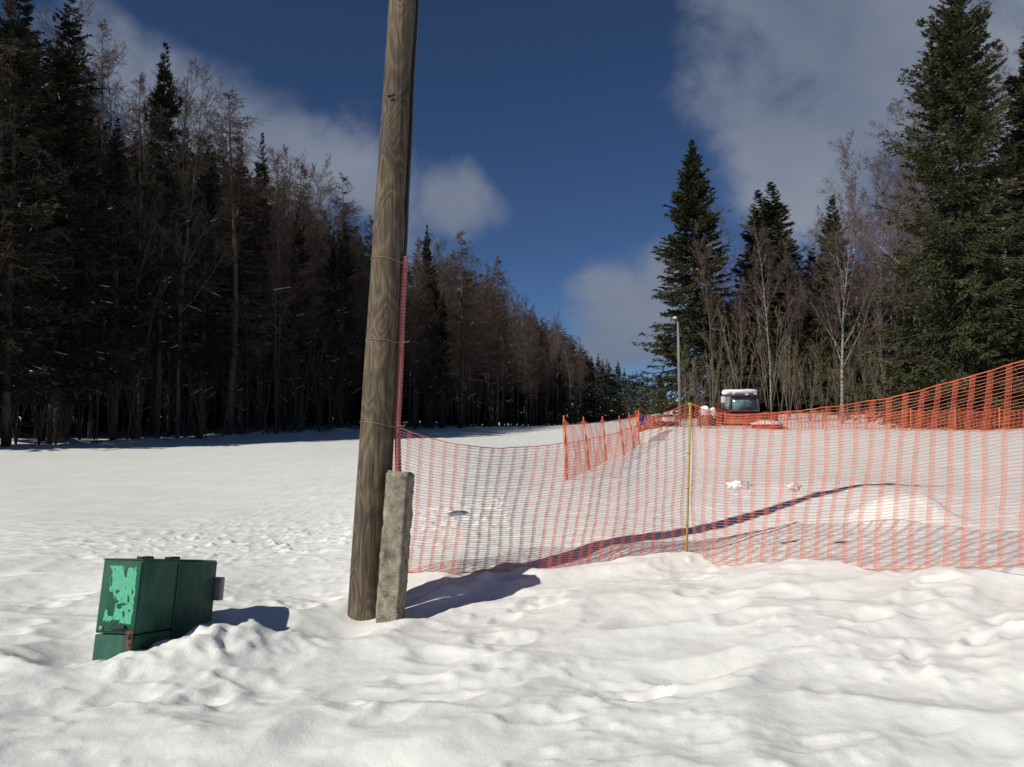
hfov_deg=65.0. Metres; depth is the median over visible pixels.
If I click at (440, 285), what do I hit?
deciduous tree
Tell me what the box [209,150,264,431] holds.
spruce
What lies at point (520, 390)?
spruce
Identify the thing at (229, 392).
young tree
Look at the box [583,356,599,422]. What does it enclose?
spruce
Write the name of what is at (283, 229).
deciduous tree
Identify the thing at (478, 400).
young tree
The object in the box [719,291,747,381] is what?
spruce
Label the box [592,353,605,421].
spruce
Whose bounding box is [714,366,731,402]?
shrub
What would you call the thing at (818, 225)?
birch
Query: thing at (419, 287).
larch
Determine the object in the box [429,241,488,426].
deciduous tree
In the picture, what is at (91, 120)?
spruce
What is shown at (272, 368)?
young tree
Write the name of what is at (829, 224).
spruce
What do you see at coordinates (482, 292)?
larch
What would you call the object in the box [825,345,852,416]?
shrub
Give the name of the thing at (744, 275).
deciduous tree
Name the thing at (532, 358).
larch
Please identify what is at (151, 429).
spruce
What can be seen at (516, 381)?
larch
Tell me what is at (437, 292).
spruce
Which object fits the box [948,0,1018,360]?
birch
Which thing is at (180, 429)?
spruce
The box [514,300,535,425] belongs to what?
larch
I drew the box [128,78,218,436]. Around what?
deciduous tree
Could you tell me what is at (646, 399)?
spruce
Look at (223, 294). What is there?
spruce
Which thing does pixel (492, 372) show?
larch
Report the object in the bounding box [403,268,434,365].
deciduous tree
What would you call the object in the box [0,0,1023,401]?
sky
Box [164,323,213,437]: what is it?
young tree
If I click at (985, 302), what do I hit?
spruce
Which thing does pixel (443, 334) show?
spruce
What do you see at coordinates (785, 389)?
shrub
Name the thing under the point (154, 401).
young tree
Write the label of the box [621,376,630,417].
spruce
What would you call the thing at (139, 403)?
young tree
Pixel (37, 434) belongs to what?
young tree
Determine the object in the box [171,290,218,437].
young tree
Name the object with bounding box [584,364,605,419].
spruce
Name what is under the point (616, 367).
spruce
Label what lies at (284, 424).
deciduous tree
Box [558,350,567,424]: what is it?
spruce
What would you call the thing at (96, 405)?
deciduous tree
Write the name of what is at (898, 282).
deciduous tree
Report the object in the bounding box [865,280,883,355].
deciduous tree
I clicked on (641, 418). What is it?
cloth
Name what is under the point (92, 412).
young tree
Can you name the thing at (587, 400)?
spruce
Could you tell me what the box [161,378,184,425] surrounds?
young tree
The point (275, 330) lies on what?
deciduous tree
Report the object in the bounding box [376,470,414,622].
concrete post
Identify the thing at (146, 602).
metal cabinet
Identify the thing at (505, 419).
spruce
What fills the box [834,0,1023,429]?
spruce
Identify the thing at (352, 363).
spruce
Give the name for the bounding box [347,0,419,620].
utility pole
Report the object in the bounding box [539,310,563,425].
deciduous tree
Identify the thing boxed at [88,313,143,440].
young tree
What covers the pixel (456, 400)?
young tree
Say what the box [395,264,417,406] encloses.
larch
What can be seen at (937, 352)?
spruce
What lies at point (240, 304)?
larch
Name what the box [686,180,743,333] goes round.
birch
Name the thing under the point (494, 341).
deciduous tree
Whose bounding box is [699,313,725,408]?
shrub
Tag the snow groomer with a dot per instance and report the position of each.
(739, 401)
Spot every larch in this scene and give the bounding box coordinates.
[0,0,77,315]
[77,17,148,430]
[78,75,201,437]
[131,90,343,434]
[195,130,281,433]
[229,158,327,431]
[262,161,351,427]
[275,164,335,428]
[300,172,370,427]
[311,207,368,424]
[344,215,373,356]
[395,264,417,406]
[403,235,441,428]
[403,240,442,428]
[412,261,450,425]
[420,230,504,427]
[438,249,473,427]
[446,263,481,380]
[458,262,516,426]
[473,256,529,426]
[477,277,510,426]
[479,287,507,425]
[480,277,523,426]
[500,295,542,425]
[511,311,540,425]
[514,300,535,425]
[518,307,547,425]
[519,310,540,425]
[521,318,544,425]
[522,317,556,425]
[530,313,544,419]
[538,325,554,425]
[547,329,563,424]
[550,323,566,418]
[560,338,580,423]
[571,345,590,419]
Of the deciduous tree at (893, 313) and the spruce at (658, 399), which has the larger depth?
the spruce at (658, 399)
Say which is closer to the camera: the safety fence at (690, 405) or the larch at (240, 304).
the safety fence at (690, 405)
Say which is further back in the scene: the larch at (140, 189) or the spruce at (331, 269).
the spruce at (331, 269)
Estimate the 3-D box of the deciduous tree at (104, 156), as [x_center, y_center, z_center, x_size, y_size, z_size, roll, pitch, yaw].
[-27.352,-9.381,55.224,9.848,26.822,11.081,-1,-3,24]
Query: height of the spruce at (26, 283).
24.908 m
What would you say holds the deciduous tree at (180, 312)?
on the ground
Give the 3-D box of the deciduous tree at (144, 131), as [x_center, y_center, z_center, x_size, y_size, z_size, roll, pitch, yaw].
[-24.462,-8.963,54.404,8.415,25.904,6.991,-1,-4,6]
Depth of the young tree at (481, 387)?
103.13 m
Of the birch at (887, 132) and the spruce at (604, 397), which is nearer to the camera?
the birch at (887, 132)
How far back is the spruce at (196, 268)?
65.45 m
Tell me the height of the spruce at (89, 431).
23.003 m
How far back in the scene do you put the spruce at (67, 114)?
48.62 m
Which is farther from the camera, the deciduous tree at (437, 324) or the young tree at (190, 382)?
the deciduous tree at (437, 324)
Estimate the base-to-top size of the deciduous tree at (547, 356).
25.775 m
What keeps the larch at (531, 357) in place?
on the ground
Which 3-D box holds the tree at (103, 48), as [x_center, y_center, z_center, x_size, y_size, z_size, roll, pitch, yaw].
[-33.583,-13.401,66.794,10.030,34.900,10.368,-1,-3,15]
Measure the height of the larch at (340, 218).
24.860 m
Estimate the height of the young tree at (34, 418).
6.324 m
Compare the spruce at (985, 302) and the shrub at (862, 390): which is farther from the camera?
the shrub at (862, 390)
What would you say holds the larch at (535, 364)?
on the ground
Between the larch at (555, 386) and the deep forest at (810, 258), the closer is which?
the deep forest at (810, 258)
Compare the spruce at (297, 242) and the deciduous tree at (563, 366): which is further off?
the deciduous tree at (563, 366)
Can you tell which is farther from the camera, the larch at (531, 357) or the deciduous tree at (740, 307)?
the larch at (531, 357)
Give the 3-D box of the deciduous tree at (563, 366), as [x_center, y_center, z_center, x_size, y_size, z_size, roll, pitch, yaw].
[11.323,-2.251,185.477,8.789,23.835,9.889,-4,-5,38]
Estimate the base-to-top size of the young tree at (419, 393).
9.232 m
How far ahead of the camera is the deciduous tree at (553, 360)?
186.68 m
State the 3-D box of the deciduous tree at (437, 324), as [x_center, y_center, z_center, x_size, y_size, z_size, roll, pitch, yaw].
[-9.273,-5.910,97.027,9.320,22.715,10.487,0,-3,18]
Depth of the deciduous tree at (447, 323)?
104.50 m
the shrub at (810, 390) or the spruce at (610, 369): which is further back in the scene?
the spruce at (610, 369)
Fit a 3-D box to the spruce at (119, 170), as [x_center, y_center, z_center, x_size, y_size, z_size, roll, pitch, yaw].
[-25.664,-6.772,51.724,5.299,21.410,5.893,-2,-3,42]
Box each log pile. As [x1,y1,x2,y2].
[654,417,678,425]
[750,420,785,428]
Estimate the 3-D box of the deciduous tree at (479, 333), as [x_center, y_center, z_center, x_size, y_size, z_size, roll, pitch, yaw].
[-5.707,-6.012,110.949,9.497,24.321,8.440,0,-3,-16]
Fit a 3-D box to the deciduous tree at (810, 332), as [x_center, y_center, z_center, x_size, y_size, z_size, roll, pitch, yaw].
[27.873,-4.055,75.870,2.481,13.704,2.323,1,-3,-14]
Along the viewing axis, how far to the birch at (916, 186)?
62.35 m
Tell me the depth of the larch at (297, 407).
80.46 m
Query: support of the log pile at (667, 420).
on the ground
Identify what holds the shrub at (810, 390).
on the ground
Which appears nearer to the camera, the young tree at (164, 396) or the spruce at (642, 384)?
the young tree at (164, 396)
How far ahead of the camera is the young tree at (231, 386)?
60.55 m
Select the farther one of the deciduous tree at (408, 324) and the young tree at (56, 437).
the deciduous tree at (408, 324)
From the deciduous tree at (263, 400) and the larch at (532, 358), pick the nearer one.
the deciduous tree at (263, 400)
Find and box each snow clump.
[445,510,468,515]
[726,480,751,490]
[785,482,801,490]
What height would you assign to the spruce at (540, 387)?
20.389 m
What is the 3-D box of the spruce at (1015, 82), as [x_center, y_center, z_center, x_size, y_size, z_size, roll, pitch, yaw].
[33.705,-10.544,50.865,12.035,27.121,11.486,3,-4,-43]
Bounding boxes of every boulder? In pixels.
[698,405,712,425]
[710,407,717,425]
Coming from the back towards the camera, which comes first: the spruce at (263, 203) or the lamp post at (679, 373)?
the spruce at (263, 203)
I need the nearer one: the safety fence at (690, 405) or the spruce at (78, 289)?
the safety fence at (690, 405)
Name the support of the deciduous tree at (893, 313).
on the ground
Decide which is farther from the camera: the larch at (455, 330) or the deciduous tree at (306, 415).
the larch at (455, 330)
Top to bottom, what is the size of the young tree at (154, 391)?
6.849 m
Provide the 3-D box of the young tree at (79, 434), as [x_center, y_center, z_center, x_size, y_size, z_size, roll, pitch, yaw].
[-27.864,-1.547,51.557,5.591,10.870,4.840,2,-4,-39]
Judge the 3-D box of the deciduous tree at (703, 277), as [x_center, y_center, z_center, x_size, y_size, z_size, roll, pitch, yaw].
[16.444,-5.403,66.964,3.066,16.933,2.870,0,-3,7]
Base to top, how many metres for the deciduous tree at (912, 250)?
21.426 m
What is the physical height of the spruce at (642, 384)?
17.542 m
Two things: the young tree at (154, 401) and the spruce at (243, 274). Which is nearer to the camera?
the young tree at (154, 401)
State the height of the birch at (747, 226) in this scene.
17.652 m
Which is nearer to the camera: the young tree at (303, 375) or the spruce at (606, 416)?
the young tree at (303, 375)
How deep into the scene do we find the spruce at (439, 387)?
109.21 m
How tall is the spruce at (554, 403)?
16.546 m
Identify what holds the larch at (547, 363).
on the ground
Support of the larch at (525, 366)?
on the ground
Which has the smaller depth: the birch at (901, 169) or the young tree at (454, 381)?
the birch at (901, 169)
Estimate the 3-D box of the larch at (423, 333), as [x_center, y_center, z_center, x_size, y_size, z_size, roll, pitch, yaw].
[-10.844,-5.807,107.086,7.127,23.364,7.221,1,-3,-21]
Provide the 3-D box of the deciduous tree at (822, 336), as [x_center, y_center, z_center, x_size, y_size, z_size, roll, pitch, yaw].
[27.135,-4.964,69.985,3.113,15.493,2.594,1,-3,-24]
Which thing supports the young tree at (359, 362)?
on the ground
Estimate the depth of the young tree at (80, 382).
50.97 m
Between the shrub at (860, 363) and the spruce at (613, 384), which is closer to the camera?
the shrub at (860, 363)
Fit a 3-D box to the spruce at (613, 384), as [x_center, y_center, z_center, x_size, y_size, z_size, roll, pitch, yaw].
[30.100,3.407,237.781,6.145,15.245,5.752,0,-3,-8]
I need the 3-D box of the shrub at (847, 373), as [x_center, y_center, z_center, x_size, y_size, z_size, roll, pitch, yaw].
[25.323,-0.547,61.129,2.598,6.967,1.719,-1,-3,20]
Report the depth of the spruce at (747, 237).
77.35 m
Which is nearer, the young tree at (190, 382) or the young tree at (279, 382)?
the young tree at (190, 382)
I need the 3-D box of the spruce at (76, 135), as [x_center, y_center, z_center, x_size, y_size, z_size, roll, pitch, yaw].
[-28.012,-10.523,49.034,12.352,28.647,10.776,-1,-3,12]
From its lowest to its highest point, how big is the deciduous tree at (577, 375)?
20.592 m
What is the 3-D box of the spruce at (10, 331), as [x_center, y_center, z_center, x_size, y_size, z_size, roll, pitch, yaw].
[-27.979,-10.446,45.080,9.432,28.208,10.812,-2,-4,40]
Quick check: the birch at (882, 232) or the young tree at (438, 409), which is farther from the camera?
the young tree at (438, 409)
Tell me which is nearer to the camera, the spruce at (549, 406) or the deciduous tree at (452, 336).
the deciduous tree at (452, 336)
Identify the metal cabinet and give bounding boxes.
[92,556,224,660]
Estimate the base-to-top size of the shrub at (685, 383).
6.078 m
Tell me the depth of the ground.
6.29 m
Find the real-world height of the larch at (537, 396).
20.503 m
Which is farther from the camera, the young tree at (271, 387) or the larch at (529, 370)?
the larch at (529, 370)
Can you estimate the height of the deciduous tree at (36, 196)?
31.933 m
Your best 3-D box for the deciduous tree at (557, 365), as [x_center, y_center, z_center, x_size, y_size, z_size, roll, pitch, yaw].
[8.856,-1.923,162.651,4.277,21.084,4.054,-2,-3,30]
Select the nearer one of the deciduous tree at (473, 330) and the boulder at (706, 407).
the boulder at (706, 407)
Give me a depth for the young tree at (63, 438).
49.19 m
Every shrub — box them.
[677,344,697,421]
[685,350,713,417]
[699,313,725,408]
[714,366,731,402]
[716,298,766,388]
[721,359,734,389]
[747,295,792,412]
[750,370,764,404]
[766,330,794,418]
[775,344,802,417]
[782,351,805,417]
[784,326,829,420]
[813,362,835,417]
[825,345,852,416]
[829,332,862,412]
[845,308,885,414]
[846,356,867,422]
[864,345,896,421]
[868,311,900,394]
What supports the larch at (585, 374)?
on the ground
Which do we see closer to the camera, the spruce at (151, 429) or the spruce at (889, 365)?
the spruce at (889, 365)
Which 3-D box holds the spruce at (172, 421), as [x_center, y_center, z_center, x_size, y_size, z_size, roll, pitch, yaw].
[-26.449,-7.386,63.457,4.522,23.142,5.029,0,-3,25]
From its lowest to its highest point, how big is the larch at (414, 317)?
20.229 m
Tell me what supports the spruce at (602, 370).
on the ground
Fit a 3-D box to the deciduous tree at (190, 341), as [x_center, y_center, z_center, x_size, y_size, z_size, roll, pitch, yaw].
[-27.085,-10.642,62.685,14.674,29.659,12.190,1,-3,-13]
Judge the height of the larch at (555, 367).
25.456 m
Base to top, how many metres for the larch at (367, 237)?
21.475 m
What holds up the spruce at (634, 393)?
on the ground
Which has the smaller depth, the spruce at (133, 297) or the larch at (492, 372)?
the spruce at (133, 297)
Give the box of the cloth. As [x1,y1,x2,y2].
[639,415,644,424]
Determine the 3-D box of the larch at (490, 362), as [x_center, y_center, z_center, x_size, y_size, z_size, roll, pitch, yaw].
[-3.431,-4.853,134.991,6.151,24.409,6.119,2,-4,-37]
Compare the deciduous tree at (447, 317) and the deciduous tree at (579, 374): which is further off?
the deciduous tree at (579, 374)
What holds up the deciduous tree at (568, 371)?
on the ground
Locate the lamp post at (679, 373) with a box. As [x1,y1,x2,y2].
[673,316,682,420]
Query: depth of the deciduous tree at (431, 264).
92.84 m
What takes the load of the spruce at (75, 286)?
on the ground
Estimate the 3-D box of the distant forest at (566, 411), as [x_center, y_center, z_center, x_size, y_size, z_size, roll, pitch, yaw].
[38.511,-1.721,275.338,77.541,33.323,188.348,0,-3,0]
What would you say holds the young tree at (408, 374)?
on the ground
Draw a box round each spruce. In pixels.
[0,0,99,446]
[0,0,184,443]
[0,31,60,443]
[0,37,103,440]
[18,62,96,443]
[26,138,93,436]
[63,74,105,437]
[73,118,110,438]
[76,117,159,439]
[96,120,167,434]
[112,43,204,438]
[120,137,181,433]
[143,144,200,434]
[163,127,196,430]
[169,135,248,438]
[180,136,219,426]
[181,153,230,434]
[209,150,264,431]
[219,170,273,434]
[240,132,282,430]
[266,208,322,430]
[292,223,328,426]
[308,232,344,425]
[319,221,363,427]
[325,239,363,420]
[406,225,445,427]
[415,272,445,427]
[419,283,452,423]
[434,292,454,427]
[447,279,479,419]
[467,299,494,425]
[495,302,514,425]
[518,322,530,425]
[535,327,547,425]
[541,345,553,425]
[550,350,563,424]
[555,352,567,420]
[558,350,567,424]
[573,355,600,422]
[576,351,595,421]
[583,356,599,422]
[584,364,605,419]
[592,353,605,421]
[599,359,609,420]
[599,372,610,420]
[600,359,617,420]
[605,363,618,420]
[608,370,623,419]
[612,363,624,417]
[613,364,625,418]
[617,368,631,418]
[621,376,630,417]
[623,374,634,417]
[626,139,773,417]
[629,371,645,416]
[629,373,638,416]
[634,370,648,414]
[635,379,642,414]
[643,382,650,413]
[644,381,652,413]
[653,381,666,416]
[707,189,805,412]
[711,182,831,412]
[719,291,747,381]
[788,195,885,414]
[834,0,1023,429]
[875,342,901,422]
[885,311,943,426]
[914,299,970,419]
[947,264,1023,426]
[970,36,1023,417]
[993,249,1023,425]
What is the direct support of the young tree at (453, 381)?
on the ground
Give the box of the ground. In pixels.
[0,400,1023,766]
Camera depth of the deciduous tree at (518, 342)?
151.09 m
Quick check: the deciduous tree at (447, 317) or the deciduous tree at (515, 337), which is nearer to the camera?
the deciduous tree at (447, 317)
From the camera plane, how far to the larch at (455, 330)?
100.31 m
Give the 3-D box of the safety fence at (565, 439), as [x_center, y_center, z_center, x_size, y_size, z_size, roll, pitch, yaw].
[2.882,1.616,23.832,0.422,1.920,15.869,-1,-3,14]
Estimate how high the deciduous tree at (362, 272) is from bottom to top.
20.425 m
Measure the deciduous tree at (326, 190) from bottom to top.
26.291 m
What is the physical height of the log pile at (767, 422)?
0.675 m
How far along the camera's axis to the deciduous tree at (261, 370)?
69.34 m
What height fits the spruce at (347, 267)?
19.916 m
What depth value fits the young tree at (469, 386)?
101.31 m
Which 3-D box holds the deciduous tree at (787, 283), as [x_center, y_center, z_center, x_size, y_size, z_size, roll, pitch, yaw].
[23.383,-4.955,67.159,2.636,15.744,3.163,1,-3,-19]
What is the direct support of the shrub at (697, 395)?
on the ground
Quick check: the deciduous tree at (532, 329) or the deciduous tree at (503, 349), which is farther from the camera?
the deciduous tree at (532, 329)
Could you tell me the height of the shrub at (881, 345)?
8.715 m
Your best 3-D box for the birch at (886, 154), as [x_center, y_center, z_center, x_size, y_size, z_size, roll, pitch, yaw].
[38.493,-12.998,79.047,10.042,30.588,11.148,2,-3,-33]
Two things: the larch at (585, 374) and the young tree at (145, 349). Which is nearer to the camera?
the young tree at (145, 349)
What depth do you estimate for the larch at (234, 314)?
61.24 m
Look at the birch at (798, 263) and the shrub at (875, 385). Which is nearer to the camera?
the shrub at (875, 385)
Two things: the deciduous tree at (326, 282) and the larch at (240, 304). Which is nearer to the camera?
the larch at (240, 304)
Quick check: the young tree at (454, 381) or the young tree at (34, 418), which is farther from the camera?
the young tree at (454, 381)
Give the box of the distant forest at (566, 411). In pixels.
[511,312,684,425]
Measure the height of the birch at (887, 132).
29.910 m
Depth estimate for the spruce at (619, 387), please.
236.12 m
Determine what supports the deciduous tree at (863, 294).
on the ground
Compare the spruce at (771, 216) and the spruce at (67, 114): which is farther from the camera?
the spruce at (771, 216)
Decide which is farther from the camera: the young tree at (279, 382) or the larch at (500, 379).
the larch at (500, 379)
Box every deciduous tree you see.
[0,95,106,319]
[15,0,163,438]
[55,39,202,440]
[78,62,157,435]
[78,71,195,438]
[107,66,252,437]
[109,56,258,435]
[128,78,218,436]
[142,105,265,429]
[142,125,240,431]
[218,160,333,427]
[239,147,283,430]
[250,145,296,433]
[251,144,328,430]
[256,167,315,351]
[260,156,339,429]
[269,151,342,429]
[276,188,364,427]
[282,164,333,428]
[336,218,405,364]
[403,243,445,427]
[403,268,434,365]
[404,248,480,426]
[408,233,476,425]
[408,239,488,426]
[409,260,459,427]
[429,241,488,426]
[439,254,460,426]
[447,265,497,426]
[448,252,493,426]
[454,259,499,426]
[475,278,503,426]
[478,267,510,426]
[483,286,539,425]
[493,285,522,425]
[494,295,526,426]
[499,295,514,425]
[529,304,553,389]
[535,317,550,424]
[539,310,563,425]
[546,318,557,424]
[546,320,564,385]
[548,325,566,424]
[552,328,575,424]
[558,331,576,424]
[560,338,591,423]
[574,339,588,423]
[691,221,726,402]
[727,277,751,388]
[732,224,763,348]
[773,233,808,416]
[789,280,809,412]
[793,272,815,410]
[805,244,831,409]
[839,253,867,411]
[846,227,877,413]
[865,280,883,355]
[876,202,903,353]
[886,193,920,393]
[891,168,928,407]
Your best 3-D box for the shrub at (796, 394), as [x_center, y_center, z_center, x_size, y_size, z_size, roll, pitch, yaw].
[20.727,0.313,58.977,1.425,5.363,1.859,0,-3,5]
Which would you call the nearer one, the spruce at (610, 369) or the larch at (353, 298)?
the larch at (353, 298)
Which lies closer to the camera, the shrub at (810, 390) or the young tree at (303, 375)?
the shrub at (810, 390)
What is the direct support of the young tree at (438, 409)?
on the ground
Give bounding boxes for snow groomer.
[713,389,777,423]
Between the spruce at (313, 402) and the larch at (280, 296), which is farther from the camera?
the spruce at (313, 402)
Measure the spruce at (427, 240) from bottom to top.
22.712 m
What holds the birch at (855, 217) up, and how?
on the ground
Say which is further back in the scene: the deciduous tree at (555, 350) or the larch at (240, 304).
the deciduous tree at (555, 350)
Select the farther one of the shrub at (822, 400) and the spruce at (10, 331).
the shrub at (822, 400)
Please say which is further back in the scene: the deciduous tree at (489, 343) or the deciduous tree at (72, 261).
the deciduous tree at (489, 343)
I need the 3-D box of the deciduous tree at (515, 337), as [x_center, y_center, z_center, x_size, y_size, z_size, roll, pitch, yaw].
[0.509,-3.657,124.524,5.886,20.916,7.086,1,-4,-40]
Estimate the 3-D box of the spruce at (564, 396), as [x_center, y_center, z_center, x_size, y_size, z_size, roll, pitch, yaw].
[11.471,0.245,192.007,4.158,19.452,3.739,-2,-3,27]
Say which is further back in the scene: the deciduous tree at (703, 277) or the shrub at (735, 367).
the deciduous tree at (703, 277)
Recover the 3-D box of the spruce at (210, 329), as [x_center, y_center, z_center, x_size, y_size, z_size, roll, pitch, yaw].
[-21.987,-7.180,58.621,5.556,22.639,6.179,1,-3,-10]
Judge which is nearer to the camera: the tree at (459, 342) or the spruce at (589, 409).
the tree at (459, 342)
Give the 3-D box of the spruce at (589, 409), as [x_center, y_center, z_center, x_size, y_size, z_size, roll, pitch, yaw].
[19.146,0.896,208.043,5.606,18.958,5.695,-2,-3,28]
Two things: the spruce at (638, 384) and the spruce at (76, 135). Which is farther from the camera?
the spruce at (638, 384)
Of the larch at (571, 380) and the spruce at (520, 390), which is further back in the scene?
the larch at (571, 380)
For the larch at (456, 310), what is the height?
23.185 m
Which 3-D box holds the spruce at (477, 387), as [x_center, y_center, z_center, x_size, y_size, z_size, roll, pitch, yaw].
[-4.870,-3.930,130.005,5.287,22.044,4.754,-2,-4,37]
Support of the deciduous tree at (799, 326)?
on the ground
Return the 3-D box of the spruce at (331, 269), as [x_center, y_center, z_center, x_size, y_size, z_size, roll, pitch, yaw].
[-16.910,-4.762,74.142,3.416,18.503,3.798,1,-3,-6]
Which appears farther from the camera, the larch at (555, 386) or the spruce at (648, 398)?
the spruce at (648, 398)
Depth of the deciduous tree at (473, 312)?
103.85 m
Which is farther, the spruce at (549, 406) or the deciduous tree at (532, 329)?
the deciduous tree at (532, 329)
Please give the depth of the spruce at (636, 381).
286.73 m
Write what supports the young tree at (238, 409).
on the ground
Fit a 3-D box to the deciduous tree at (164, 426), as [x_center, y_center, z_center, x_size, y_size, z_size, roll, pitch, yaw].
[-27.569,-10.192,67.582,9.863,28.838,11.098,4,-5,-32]
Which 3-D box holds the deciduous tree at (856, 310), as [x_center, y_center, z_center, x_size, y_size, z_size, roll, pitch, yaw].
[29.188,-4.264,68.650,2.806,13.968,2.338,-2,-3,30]
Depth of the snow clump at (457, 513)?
7.57 m
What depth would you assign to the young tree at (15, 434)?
46.72 m
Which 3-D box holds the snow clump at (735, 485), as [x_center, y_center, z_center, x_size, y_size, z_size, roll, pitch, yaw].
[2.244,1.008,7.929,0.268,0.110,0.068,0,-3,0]
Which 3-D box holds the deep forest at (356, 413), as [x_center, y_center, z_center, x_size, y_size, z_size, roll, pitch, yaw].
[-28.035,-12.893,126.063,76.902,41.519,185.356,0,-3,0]
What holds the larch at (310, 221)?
on the ground
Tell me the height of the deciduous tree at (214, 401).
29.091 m
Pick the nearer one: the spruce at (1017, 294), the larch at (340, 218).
the spruce at (1017, 294)
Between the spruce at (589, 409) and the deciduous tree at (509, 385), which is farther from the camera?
the spruce at (589, 409)
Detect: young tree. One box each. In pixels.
[0,279,62,443]
[0,279,68,426]
[0,320,66,444]
[29,364,40,443]
[30,295,107,439]
[43,349,80,443]
[44,278,102,441]
[63,300,102,438]
[76,318,118,442]
[85,357,106,440]
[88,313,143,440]
[111,273,181,438]
[124,368,152,438]
[135,351,174,423]
[139,349,184,436]
[140,348,176,437]
[152,288,215,438]
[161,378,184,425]
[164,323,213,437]
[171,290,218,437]
[209,327,246,434]
[209,357,236,433]
[219,351,240,435]
[225,378,249,434]
[245,299,300,434]
[256,352,283,426]
[264,369,289,433]
[291,323,325,430]
[349,334,362,389]
[401,334,422,411]
[402,353,432,428]
[433,387,443,427]
[443,349,466,425]
[444,352,466,405]
[446,359,477,421]
[451,345,477,426]
[464,370,484,425]
[471,353,496,426]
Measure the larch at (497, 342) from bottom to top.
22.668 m
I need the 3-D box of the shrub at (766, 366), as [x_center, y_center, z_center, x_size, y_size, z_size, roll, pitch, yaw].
[18.069,-1.524,56.028,3.286,9.072,2.519,0,-3,-4]
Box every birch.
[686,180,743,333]
[712,240,746,360]
[732,204,787,410]
[768,228,815,411]
[785,129,894,407]
[789,178,905,423]
[797,205,882,409]
[812,154,913,411]
[824,57,1013,302]
[841,99,951,324]
[857,78,1014,388]
[858,96,946,347]
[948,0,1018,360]
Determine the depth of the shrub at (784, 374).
62.68 m
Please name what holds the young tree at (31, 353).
on the ground
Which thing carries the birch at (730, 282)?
on the ground
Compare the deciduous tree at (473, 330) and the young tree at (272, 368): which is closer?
the young tree at (272, 368)
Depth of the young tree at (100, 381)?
50.14 m
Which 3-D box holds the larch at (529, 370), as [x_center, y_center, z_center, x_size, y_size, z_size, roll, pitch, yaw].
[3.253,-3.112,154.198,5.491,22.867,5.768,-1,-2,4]
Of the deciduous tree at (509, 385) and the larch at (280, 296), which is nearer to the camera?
the larch at (280, 296)
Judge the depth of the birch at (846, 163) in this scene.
79.22 m
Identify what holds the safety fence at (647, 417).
on the ground
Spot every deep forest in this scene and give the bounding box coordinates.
[0,39,551,431]
[703,132,1023,412]
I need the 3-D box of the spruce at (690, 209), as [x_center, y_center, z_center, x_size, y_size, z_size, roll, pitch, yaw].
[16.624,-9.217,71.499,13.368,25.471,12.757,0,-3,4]
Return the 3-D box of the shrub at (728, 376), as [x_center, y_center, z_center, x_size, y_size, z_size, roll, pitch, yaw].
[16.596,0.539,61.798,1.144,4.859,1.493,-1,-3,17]
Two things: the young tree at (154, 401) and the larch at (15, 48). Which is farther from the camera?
the young tree at (154, 401)
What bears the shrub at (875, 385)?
on the ground
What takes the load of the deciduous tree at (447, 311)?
on the ground
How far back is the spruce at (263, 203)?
66.38 m
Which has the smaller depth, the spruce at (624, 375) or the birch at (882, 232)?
the birch at (882, 232)
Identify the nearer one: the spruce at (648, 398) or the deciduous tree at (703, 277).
the deciduous tree at (703, 277)
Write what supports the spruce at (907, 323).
on the ground
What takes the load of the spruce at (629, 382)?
on the ground
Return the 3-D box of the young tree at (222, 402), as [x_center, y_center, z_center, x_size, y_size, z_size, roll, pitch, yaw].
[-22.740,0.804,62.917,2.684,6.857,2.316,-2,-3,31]
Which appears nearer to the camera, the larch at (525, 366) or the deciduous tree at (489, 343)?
the deciduous tree at (489, 343)
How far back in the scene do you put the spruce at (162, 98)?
55.21 m
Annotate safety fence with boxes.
[393,360,1023,572]
[563,410,639,480]
[638,408,1023,431]
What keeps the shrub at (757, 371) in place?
on the ground
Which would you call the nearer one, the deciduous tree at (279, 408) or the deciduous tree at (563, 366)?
the deciduous tree at (279, 408)

